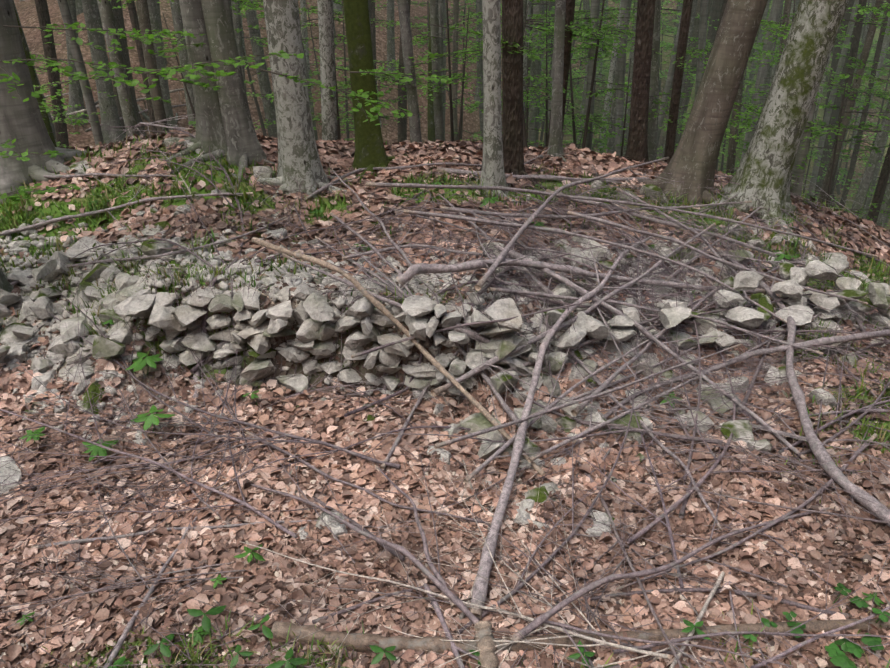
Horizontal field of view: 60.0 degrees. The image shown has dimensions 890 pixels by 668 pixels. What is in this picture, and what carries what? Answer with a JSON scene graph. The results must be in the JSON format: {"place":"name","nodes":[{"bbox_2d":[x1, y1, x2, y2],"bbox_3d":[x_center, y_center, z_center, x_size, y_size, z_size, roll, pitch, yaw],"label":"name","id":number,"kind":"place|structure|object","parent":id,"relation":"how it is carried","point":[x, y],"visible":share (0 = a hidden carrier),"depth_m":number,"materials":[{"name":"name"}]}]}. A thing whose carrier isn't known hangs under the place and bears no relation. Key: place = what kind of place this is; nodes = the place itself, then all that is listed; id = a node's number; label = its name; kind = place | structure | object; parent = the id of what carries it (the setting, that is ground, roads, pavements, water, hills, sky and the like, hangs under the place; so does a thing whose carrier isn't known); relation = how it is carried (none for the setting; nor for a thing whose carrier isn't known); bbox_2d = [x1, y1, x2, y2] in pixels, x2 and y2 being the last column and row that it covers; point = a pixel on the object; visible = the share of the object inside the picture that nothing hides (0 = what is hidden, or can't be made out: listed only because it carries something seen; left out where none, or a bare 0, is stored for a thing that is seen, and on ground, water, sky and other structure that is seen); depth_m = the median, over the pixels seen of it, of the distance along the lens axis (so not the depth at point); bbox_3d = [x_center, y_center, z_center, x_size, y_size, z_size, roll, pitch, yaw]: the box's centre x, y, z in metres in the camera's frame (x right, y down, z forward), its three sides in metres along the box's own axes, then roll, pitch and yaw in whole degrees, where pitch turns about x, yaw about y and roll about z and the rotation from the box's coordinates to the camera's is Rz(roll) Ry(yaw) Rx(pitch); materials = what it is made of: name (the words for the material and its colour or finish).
{"place":"outdoors","nodes":[
{"label":"outdoors","id":0,"kind":"place"},
{"bbox_2d":[0,0,889,667],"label":"ground","id":1,"kind":"structure","parent":0,"point":[32,32],"depth_m":18.89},
{"bbox_2d":[0,268,13,328],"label":"stone","id":2,"kind":"object","parent":1,"relation":"on","point":[6,285],"visible":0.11,"depth_m":6.63,"materials":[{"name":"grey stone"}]},
{"bbox_2d":[0,0,86,203],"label":"tree","id":3,"kind":"object","parent":1,"relation":"on","point":[20,119],"visible":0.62,"depth_m":7.67,"materials":[{"name":"grey plant"}]},
{"bbox_2d":[65,0,98,124],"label":"tree","id":4,"kind":"object","parent":1,"relation":"on","point":[75,94],"visible":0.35,"depth_m":17.28,"materials":[{"name":"grey plant"}]},
{"bbox_2d":[81,0,125,143],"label":"tree","id":5,"kind":"object","parent":1,"relation":"on","point":[107,104],"visible":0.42,"depth_m":16.85,"materials":[{"name":"grey plant"}]},
{"bbox_2d":[108,0,145,135],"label":"tree","id":6,"kind":"object","parent":1,"relation":"on","point":[118,17],"visible":0.12,"depth_m":17.30,"materials":[{"name":"grey plant"}]},
{"bbox_2d":[138,0,177,134],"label":"tree","id":7,"kind":"object","parent":1,"relation":"on","point":[154,14],"visible":0.27,"depth_m":17.51,"materials":[{"name":"grey plant"}]},
{"bbox_2d":[161,0,226,160],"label":"tree","id":8,"kind":"object","parent":1,"relation":"on","point":[210,132],"visible":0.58,"depth_m":7.55,"materials":[{"name":"grey plant"}]},
{"bbox_2d":[164,0,274,187],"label":"tree","id":9,"kind":"object","parent":1,"relation":"on","point":[243,144],"visible":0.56,"depth_m":7.57,"materials":[{"name":"grey plant"}]},
{"bbox_2d":[230,0,350,201],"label":"tree","id":10,"kind":"object","parent":1,"relation":"on","point":[298,157],"visible":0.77,"depth_m":7.38,"materials":[{"name":"grey plant"}]},
{"bbox_2d":[343,0,407,177],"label":"tree","id":11,"kind":"object","parent":1,"relation":"on","point":[370,153],"visible":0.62,"depth_m":8.22,"materials":[{"name":"green plant"}]},
{"bbox_2d":[0,214,751,444],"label":"stones","id":12,"kind":"object","parent":1,"relation":"on","point":[15,247],"visible":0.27,"depth_m":6.31,"materials":[{"name":"stone"}]},
{"bbox_2d":[20,0,831,154],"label":"trees","id":13,"kind":"object","parent":1,"relation":"on","point":[327,67],"visible":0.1,"depth_m":11.18,"materials":[{"name":"grey plant"}]},
{"bbox_2d":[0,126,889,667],"bbox_3d":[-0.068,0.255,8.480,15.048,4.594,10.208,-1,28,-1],"label":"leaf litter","id":14,"kind":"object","parent":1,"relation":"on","point":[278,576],"visible":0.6,"depth_m":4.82,"materials":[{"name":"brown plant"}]},
{"bbox_2d":[0,88,889,667],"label":"brushwood","id":15,"kind":"object","parent":1,"relation":"on","point":[486,644],"visible":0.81,"depth_m":5.55,"materials":[{"name":"brown plant"}]},
{"bbox_2d":[0,137,889,539],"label":"stones","id":16,"kind":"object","parent":1,"relation":"on","point":[310,315],"depth_m":6.03,"materials":[{"name":"stone"}]},
{"bbox_2d":[0,0,889,225],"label":"foliage sprays","id":17,"kind":"object","parent":1,"relation":"on","point":[134,82],"visible":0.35,"depth_m":11.80,"materials":[{"name":"green plant"}]},
{"bbox_2d":[0,127,889,667],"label":"grass","id":18,"kind":"structure","parent":1,"relation":"on","point":[24,203],"depth_m":7.32,"materials":[{"name":"green plant"}]},
{"bbox_2d":[0,0,889,224],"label":"foliage twigs","id":19,"kind":"object","parent":1,"relation":"on","point":[545,123],"visible":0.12,"depth_m":12.23,"materials":[{"name":"plant"}]},
{"bbox_2d":[13,4,887,146],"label":"tree trunks","id":20,"kind":"object","parent":1,"relation":"on","point":[431,122],"visible":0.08,"depth_m":15.04,"materials":[{"name":"green plant"}]},
{"bbox_2d":[13,0,889,227],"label":"tree trunks","id":21,"kind":"object","parent":1,"relation":"on","point":[124,91],"visible":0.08,"depth_m":16.16,"materials":[{"name":"grey plant"}]},
{"bbox_2d":[24,182,879,667],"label":"herb stalks","id":22,"kind":"object","parent":1,"relation":"on","point":[384,652],"visible":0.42,"depth_m":4.09,"materials":[{"name":"green plant"}]},
{"bbox_2d":[16,182,889,667],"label":"herb leaves","id":23,"kind":"object","parent":1,"relation":"on","point":[840,658],"visible":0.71,"depth_m":3.88,"materials":[{"name":"green plant"}]},
{"bbox_2d":[57,0,858,198],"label":"tree trunks","id":24,"kind":"object","parent":1,"relation":"on","point":[802,153],"visible":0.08,"depth_m":14.75,"materials":[{"name":"grey plant"}]},
{"bbox_2d":[34,0,889,219],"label":"background trees","id":25,"kind":"object","parent":1,"relation":"on","point":[716,11],"visible":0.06,"depth_m":14.66,"materials":[{"name":"brown plant"}]},
{"bbox_2d":[472,0,541,213],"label":"tree","id":26,"kind":"object","parent":1,"relation":"on","point":[493,166],"visible":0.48,"depth_m":7.57,"materials":[{"name":"grey plant"}]},
{"bbox_2d":[135,0,883,202],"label":"tree trunks","id":27,"kind":"object","parent":1,"relation":"on","point":[149,59],"visible":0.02,"depth_m":13.44,"materials":[{"name":"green plant"}]},
{"bbox_2d":[475,0,548,190],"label":"tree","id":28,"kind":"object","parent":1,"relation":"on","point":[512,90],"visible":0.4,"depth_m":8.20,"materials":[{"name":"brown plant"}]},
{"bbox_2d":[534,0,575,169],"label":"tree","id":29,"kind":"object","parent":1,"relation":"on","point":[555,139],"visible":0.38,"depth_m":9.15,"materials":[{"name":"grey plant"}]},
{"bbox_2d":[609,0,655,163],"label":"tree","id":30,"kind":"object","parent":1,"relation":"on","point":[637,146],"visible":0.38,"depth_m":9.75,"materials":[{"name":"brown plant"}]},
{"bbox_2d":[656,0,712,159],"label":"tree","id":31,"kind":"object","parent":1,"relation":"on","point":[688,84],"visible":0.04,"depth_m":22.40,"materials":[{"name":"grey plant"}]},
{"bbox_2d":[635,0,767,211],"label":"tree","id":32,"kind":"object","parent":1,"relation":"on","point":[693,161],"visible":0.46,"depth_m":8.24,"materials":[{"name":"brown plant"}]},
{"bbox_2d":[694,0,848,253],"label":"tree","id":33,"kind":"object","parent":1,"relation":"on","point":[762,175],"visible":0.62,"depth_m":8.05,"materials":[{"name":"grey plant"}]},
{"bbox_2d":[814,0,855,211],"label":"tree","id":34,"kind":"object","parent":1,"relation":"on","point":[837,100],"visible":0.25,"depth_m":23.30,"materials":[{"name":"grey plant"}]}
]}

